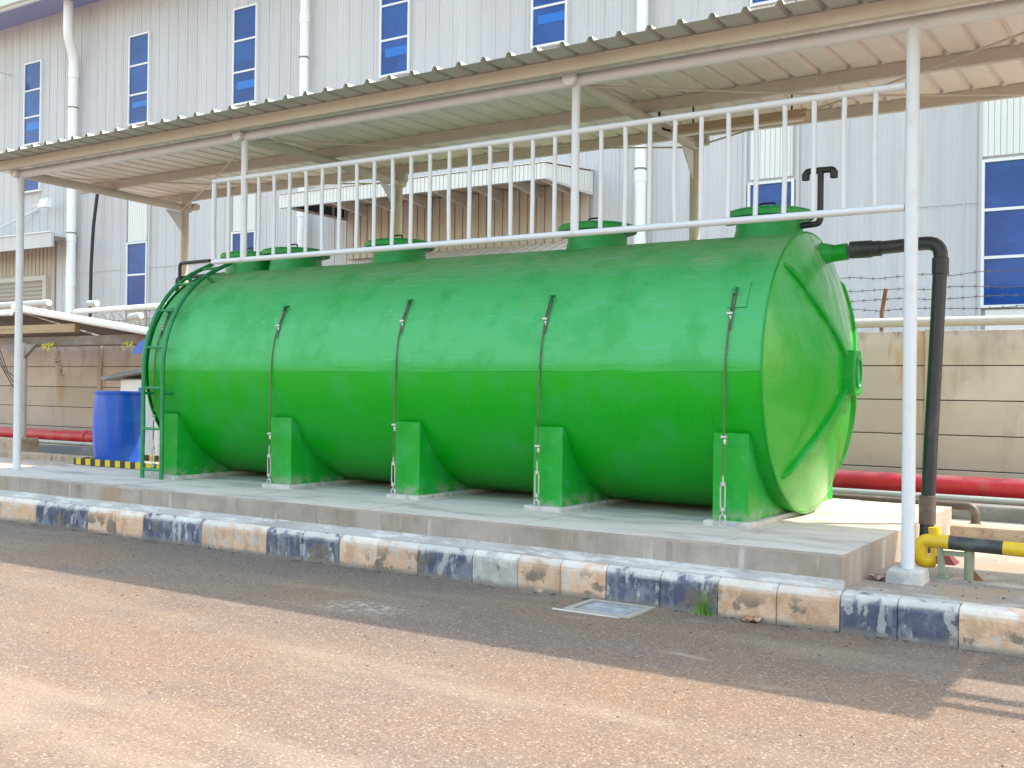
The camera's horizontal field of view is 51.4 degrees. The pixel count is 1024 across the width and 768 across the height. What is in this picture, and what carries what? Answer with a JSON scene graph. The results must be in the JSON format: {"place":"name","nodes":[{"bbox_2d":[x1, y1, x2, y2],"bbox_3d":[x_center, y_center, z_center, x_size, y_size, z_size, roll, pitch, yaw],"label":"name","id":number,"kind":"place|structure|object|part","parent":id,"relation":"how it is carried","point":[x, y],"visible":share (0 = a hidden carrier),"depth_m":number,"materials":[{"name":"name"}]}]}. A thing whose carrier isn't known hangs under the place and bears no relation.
{"place":"outdoors","nodes":[
{"label":"outdoors","id":0,"kind":"place"},
{"bbox_2d":[73,303,165,313],"bbox_3d":[-6.032,-1.444,19.284,6.101,0.187,0.097,1,0,33],"label":"overhead pipe","id":1,"kind":"object","parent":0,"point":[117,308],"visible":0.34,"depth_m":20.18,"materials":[{"name":"white plastic"}]},
{"bbox_2d":[291,204,346,220],"bbox_3d":[-4.647,-4.230,25.700,0.070,0.315,1.880,1,0,33],"label":"ribbon window","id":2,"kind":"structure","parent":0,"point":[330,211],"depth_m":25.90,"materials":[{"name":"glass"}]},
{"bbox_2d":[0,520,1023,767],"bbox_3d":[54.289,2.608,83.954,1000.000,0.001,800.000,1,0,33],"label":"road","id":3,"kind":"structure","parent":0,"point":[346,690],"depth_m":5.68,"materials":[{"name":"asphalt"}]},
{"bbox_2d":[0,496,1023,656],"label":"kerb","id":4,"kind":"structure","parent":3,"relation":"on","point":[976,627],"depth_m":7.88,"materials":[{"name":"blue paint"}]},
{"bbox_2d":[0,490,844,592],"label":"kerb fillet","id":5,"kind":"object","parent":4,"relation":"on","point":[781,578],"visible":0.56,"depth_m":8.55,"materials":[{"name":"grey concrete"}]},
{"bbox_2d":[2,520,1023,766],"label":"road grit","id":6,"kind":"object","parent":3,"relation":"on","point":[524,606],"visible":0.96,"depth_m":7.02,"materials":[{"name":"grey gravel"}]},
{"bbox_2d":[552,598,655,618],"bbox_3d":[0.651,1.596,7.538,0.590,0.032,0.460,1,0,33],"label":"drain cover","id":7,"kind":"object","parent":3,"relation":"on","point":[605,608],"visible":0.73,"depth_m":7.51,"materials":[{"name":"metal"}]},
{"bbox_2d":[691,574,715,616],"bbox_3d":[1.320,1.452,7.321,0.142,0.295,0.214,1,0,-22],"label":"grass tuft","id":8,"kind":"object","parent":3,"relation":"on","point":[703,610],"visible":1,"depth_m":7.36,"materials":[{"name":"green plant"}]},
{"bbox_2d":[742,615,761,621],"bbox_3d":[1.612,1.581,7.155,0.128,0.035,0.096,1,0,33],"label":"dead leaf","id":9,"kind":"object","parent":3,"relation":"on","point":[749,619],"visible":1,"depth_m":7.15,"materials":[{"name":"brown plant"}]},
{"bbox_2d":[0,0,1023,334],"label":"factory building","id":10,"kind":"structure","parent":0,"point":[78,68],"depth_m":26.31,"materials":[{"name":"metal"}]},
{"bbox_2d":[0,209,65,251],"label":"bay awning","id":11,"kind":"object","parent":10,"relation":"attached to","point":[41,239],"visible":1,"depth_m":32.27,"materials":[{"name":"white paint"}]},
{"bbox_2d":[23,59,43,146],"bbox_3d":[-15.165,-8.878,33.685,0.920,2.640,0.135,1,0,33],"label":"window","id":12,"kind":"structure","parent":10,"relation":"in","point":[33,71],"depth_m":33.66,"materials":[{"name":"blue glass"}]},
{"bbox_2d":[25,179,41,193],"bbox_3d":[-15.193,-6.599,33.674,0.920,1.080,0.135,1,0,33],"label":"window","id":13,"kind":"structure","parent":10,"relation":"in","point":[30,186],"depth_m":33.64,"materials":[{"name":"blue glass"}]},
{"bbox_2d":[32,198,51,208],"bbox_3d":[-14.463,-5.544,32.726,0.511,0.280,0.879,1,0,-27],"label":"floodlight","id":14,"kind":"object","parent":10,"relation":"attached to","point":[45,203],"visible":1,"depth_m":32.52,"materials":[{"name":"white paint"}]},
{"bbox_2d":[88,194,98,333],"bbox_3d":[-12.327,-4.214,31.511,0.499,6.304,0.111,1,0,26],"label":"hanging cable","id":15,"kind":"object","parent":10,"relation":"hanging from","point":[92,247],"visible":0.54,"depth_m":31.54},
{"bbox_2d":[125,241,147,305],"bbox_3d":[-10.870,-3.167,30.835,0.920,1.900,0.135,1,0,33],"label":"window","id":16,"kind":"structure","parent":10,"relation":"in","point":[136,252],"depth_m":30.83,"materials":[{"name":"blue glass"}]},
{"bbox_2d":[127,31,151,126],"bbox_3d":[-10.816,-8.837,30.871,0.920,2.640,0.135,1,0,33],"label":"window","id":17,"kind":"structure","parent":10,"relation":"in","point":[139,45],"depth_m":30.85,"materials":[{"name":"blue glass"}]},
{"bbox_2d":[231,230,256,250],"bbox_3d":[-7.176,-3.132,28.445,0.920,1.900,0.135,1,0,33],"label":"window","id":18,"kind":"structure","parent":10,"relation":"in","point":[252,234],"depth_m":28.37,"materials":[{"name":"blue glass"}]},
{"bbox_2d":[231,3,258,106],"bbox_3d":[-7.147,-8.802,28.498,0.920,2.640,0.135,1,0,33],"label":"window","id":19,"kind":"structure","parent":10,"relation":"in","point":[245,33],"depth_m":28.48,"materials":[{"name":"blue glass"}]},
{"bbox_2d":[379,0,411,78],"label":"window","id":20,"kind":"structure","parent":10,"relation":"in","point":[395,15],"depth_m":25.69,"materials":[{"name":"blue glass"}]},
{"bbox_2d":[277,161,594,259],"bbox_3d":[-1.880,-3.841,23.834,7.390,1.550,2.002,1,0,33],"label":"loading canopy","id":21,"kind":"object","parent":10,"relation":"attached to","point":[521,197],"visible":0.71,"depth_m":23.84,"materials":[{"name":"metal"}]},
{"bbox_2d":[530,0,568,49],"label":"window","id":22,"kind":"structure","parent":10,"relation":"in","point":[549,18],"depth_m":23.33,"materials":[{"name":"blue glass"}]},
{"bbox_2d":[750,0,790,7],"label":"window","id":23,"kind":"structure","parent":10,"relation":"in","point":[753,3],"depth_m":20.68,"materials":[{"name":"blue glass"}]},
{"bbox_2d":[747,178,794,206],"bbox_3d":[4.994,-2.635,20.567,0.920,2.580,0.135,1,0,33],"label":"window","id":24,"kind":"structure","parent":10,"relation":"in","point":[768,191],"depth_m":20.55,"materials":[{"name":"blue glass"}]},
{"bbox_2d":[980,156,1023,307],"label":"window","id":25,"kind":"structure","parent":10,"relation":"in","point":[1002,189],"depth_m":18.32,"materials":[{"name":"blue glass"}]},
{"bbox_2d":[0,457,1023,608],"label":"pavement","id":26,"kind":"structure","parent":0,"point":[1003,576],"depth_m":7.34,"materials":[{"name":"grey concrete"}]},
{"bbox_2d":[0,450,93,462],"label":"side kerb","id":27,"kind":"structure","parent":26,"relation":"on","point":[47,456],"depth_m":17.89,"materials":[{"name":"brown concrete"}]},
{"bbox_2d":[0,299,147,451],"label":"shelter","id":28,"kind":"object","parent":26,"relation":"on","point":[38,332],"visible":0.56,"depth_m":18.61,"materials":[{"name":"white metal"}]},
{"bbox_2d":[53,339,63,380],"bbox_3d":[-7.700,-0.406,18.054,0.360,0.724,0.109,1,0,33],"label":"dry creeper","id":29,"kind":"object","parent":28,"relation":"hanging from","point":[59,365],"visible":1,"depth_m":18.03,"materials":[{"name":"plant"}]},
{"bbox_2d":[41,341,132,350],"bbox_3d":[-7.147,-0.631,17.848,2.600,0.174,0.145,1,0,33],"label":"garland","id":30,"kind":"object","parent":28,"relation":"hanging from","point":[52,344],"visible":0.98,"depth_m":17.84,"materials":[{"name":"yellow plant"}]},
{"bbox_2d":[100,368,159,455],"bbox_3d":[-5.563,0.500,16.604,1.470,1.610,0.950,1,0,33],"label":"service cabinet","id":31,"kind":"object","parent":26,"relation":"on","point":[130,380],"visible":0.14,"depth_m":16.20,"materials":[{"name":"metal"}]},
{"bbox_2d":[131,339,144,353],"bbox_3d":[-5.682,-0.588,16.266,0.420,0.240,0.030,1,0,33],"label":"blue sheet","id":32,"kind":"object","parent":31,"relation":"on","point":[139,347],"visible":0.64,"depth_m":16.25,"materials":[{"name":"paint"}]},
{"bbox_3d":[-5.568,0.604,16.210,0.550,1.000,0.015,1,0,33],"label":"door","id":33,"kind":"part","parent":31,"relation":"part of","materials":[{"name":"grey metal"}]},
{"bbox_2d":[366,241,567,262],"bbox_3d":[-1.053,-0.859,23.405,5.993,4.503,1.543,1,0,33],"label":"lean to roof","id":34,"kind":"object","parent":26,"relation":"on","point":[558,245],"visible":0.25,"depth_m":23.43,"materials":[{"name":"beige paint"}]},
{"bbox_2d":[0,461,951,588],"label":"concrete plinth","id":35,"kind":"structure","parent":26,"relation":"on","point":[850,542],"depth_m":9.10,"materials":[{"name":"grey concrete"}]},
{"bbox_2d":[74,455,158,468],"bbox_3d":[-4.713,1.028,13.921,1.820,0.088,1.040,1,0,33],"label":"hazard frame","id":36,"kind":"object","parent":35,"relation":"on","point":[92,461],"visible":0.51,"depth_m":13.63,"materials":[{"name":"black paint"}]},
{"bbox_2d":[92,391,145,461],"bbox_3d":[-5.249,0.580,14.226,0.672,0.968,0.672,1,0,33],"label":"barrel","id":37,"kind":"object","parent":35,"relation":"on","point":[116,429],"visible":0.83,"depth_m":13.94,"materials":[{"name":"blue plastic"}]},
{"bbox_2d":[146,202,862,521],"bbox_3d":[-0.475,-0.270,11.233,8.162,2.726,2.440,1,0,33],"label":"storage tank","id":38,"kind":"object","parent":35,"relation":"on","point":[631,388],"visible":0.91,"depth_m":9.57,"materials":[{"name":"green paint"}]},
{"bbox_2d":[151,308,174,477],"bbox_3d":[-3.989,0.100,12.186,0.276,1.961,0.070,1,0,-43],"label":"tie down cable","id":39,"kind":"object","parent":38,"relation":"attached to","point":[153,415],"visible":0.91,"depth_m":12.10,"materials":[{"name":"metal"}]},
{"bbox_2d":[140,263,232,479],"bbox_3d":[-3.752,-0.203,12.365,0.430,2.545,1.010,1,0,33],"label":"ladder","id":40,"kind":"object","parent":38,"relation":"attached to","point":[163,393],"visible":0.97,"depth_m":12.04,"materials":[{"name":"green metal"}]},
{"bbox_2d":[175,272,224,291],"bbox_3d":[-1.076,-1.085,12.329,8.553,0.755,0.208,1,0,35],"label":"header pipe","id":41,"kind":"object","parent":38,"relation":"on","point":[192,277],"visible":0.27,"depth_m":14.47,"materials":[{"name":"plastic"}]},
{"bbox_2d":[178,259,210,280],"bbox_3d":[-4.309,-1.508,14.419,0.623,0.338,0.047,1,0,33],"label":"stub pipe","id":42,"kind":"object","parent":41,"relation":"attached to","point":[180,264],"visible":0.94,"depth_m":14.48,"materials":[{"name":"black plastic"}]},
{"bbox_2d":[267,305,288,484],"bbox_3d":[-2.442,0.129,11.172,0.259,1.931,0.075,1,0,-41],"label":"tie down cable","id":43,"kind":"object","parent":38,"relation":"attached to","point":[284,308],"visible":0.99,"depth_m":11.10,"materials":[{"name":"metal"}]},
{"bbox_2d":[390,299,412,497],"bbox_3d":[-1.050,0.138,10.278,0.263,1.941,0.068,1,0,-45],"label":"tie down cable","id":44,"kind":"object","parent":38,"relation":"attached to","point":[394,425],"visible":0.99,"depth_m":10.19,"materials":[{"name":"metal"}]},
{"bbox_2d":[534,295,555,510],"bbox_3d":[0.304,0.161,9.393,0.251,1.921,0.068,1,0,-43],"label":"tie down cable","id":45,"kind":"object","parent":38,"relation":"attached to","point":[545,319],"visible":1,"depth_m":9.32,"materials":[{"name":"metal"}]},
{"bbox_2d":[719,287,737,525],"bbox_3d":[1.736,0.174,8.470,0.063,1.921,0.248,1,0,39],"label":"tie down cable","id":46,"kind":"object","parent":38,"relation":"attached to","point":[730,314],"visible":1,"depth_m":8.38,"materials":[{"name":"metal"}]},
{"bbox_2d":[800,166,837,228],"bbox_3d":[2.656,-1.616,9.224,0.335,0.523,0.066,1,0,33],"label":"vent pipe","id":47,"kind":"object","parent":38,"relation":"attached to","point":[821,171],"visible":0.98,"depth_m":9.20,"materials":[{"name":"black plastic"}]},
{"bbox_2d":[848,236,948,552],"bbox_3d":[3.213,0.106,8.893,0.801,2.652,0.162,1,0,33],"label":"outlet pipe","id":48,"kind":"object","parent":38,"relation":"attached to","point":[937,247],"visible":0.98,"depth_m":8.69,"materials":[{"name":"black plastic"}]},
{"bbox_2d":[0,0,1023,585],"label":"canopy","id":49,"kind":"object","parent":26,"relation":"on","point":[942,52],"visible":0.86,"depth_m":9.54,"materials":[{"name":"metal"}]},
{"bbox_2d":[211,82,905,264],"bbox_3d":[-0.213,-1.678,9.306,7.025,0.898,0.055,1,0,33],"label":"guard rail","id":50,"kind":"object","parent":49,"relation":"attached to","point":[875,92],"visible":1,"depth_m":8.88,"materials":[{"name":"white metal"}]},
{"bbox_2d":[658,95,810,136],"bbox_3d":[2.021,-2.502,9.819,1.414,0.298,0.250,1,0,33],"label":"batten light","id":51,"kind":"object","parent":49,"relation":"hanging from","point":[746,122],"visible":0.71,"depth_m":9.76,"materials":[{"name":"white plastic"}]},
{"bbox_2d":[0,328,1023,505],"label":"boundary wall","id":52,"kind":"structure","parent":26,"relation":"on","point":[981,426],"depth_m":12.53,"materials":[{"name":"concrete"}]},
{"bbox_2d":[59,268,1023,333],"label":"barbed wire fence","id":53,"kind":"object","parent":52,"relation":"attached to","point":[883,303],"visible":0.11,"depth_m":12.62,"materials":[{"name":"steel"}]},
{"bbox_2d":[0,437,1023,505],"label":"conduit pipe","id":54,"kind":"object","parent":26,"relation":"on","point":[992,500],"depth_m":11.73,"materials":[{"name":"red metal"}]},
{"bbox_2d":[0,427,1023,498],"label":"fire main pipe","id":55,"kind":"object","parent":26,"relation":"on","point":[967,485],"visible":0.17,"depth_m":11.97,"materials":[{"name":"red paint"},{"name":"steel"}]},
{"bbox_2d":[39,443,1023,523],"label":"trench kerb","id":56,"kind":"structure","parent":26,"relation":"on","point":[1001,513],"depth_m":11.02,"materials":[{"name":"concrete"}]},
{"bbox_2d":[867,572,885,579],"bbox_3d":[2.542,1.340,7.414,0.126,0.041,0.107,1,0,33],"label":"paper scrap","id":57,"kind":"object","parent":26,"relation":"on","point":[877,576],"visible":0.94,"depth_m":7.40,"materials":[{"name":"white paper"}]},
{"bbox_2d":[832,493,981,524],"bbox_3d":[0.817,1.371,12.555,8.755,0.592,0.110,1,0,33],"label":"water pipe","id":58,"kind":"object","parent":26,"relation":"on","point":[972,509],"visible":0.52,"depth_m":10.37,"materials":[{"name":"metal"}]},
{"bbox_2d":[928,527,959,565],"bbox_3d":[3.325,1.241,8.208,0.214,0.275,0.180,1,0,33],"label":"yellow stub","id":59,"kind":"object","parent":26,"relation":"on","point":[952,560],"visible":0.42,"depth_m":8.19,"materials":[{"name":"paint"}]},
{"bbox_2d":[915,534,1023,581],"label":"pipe barrier","id":60,"kind":"object","parent":26,"relation":"on","point":[969,547],"visible":0.96,"depth_m":7.46,"materials":[{"name":"yellow metal"}]},
{"bbox_2d":[950,523,1023,542],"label":"kerb","id":61,"kind":"structure","parent":26,"relation":"on","point":[1005,533],"depth_m":9.50,"materials":[{"name":"brown concrete"}]},
{"bbox_2d":[855,315,1023,327],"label":"overhead pipe","id":62,"kind":"object","parent":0,"point":[952,321],"depth_m":11.88,"materials":[{"name":"white metal"}]}
]}

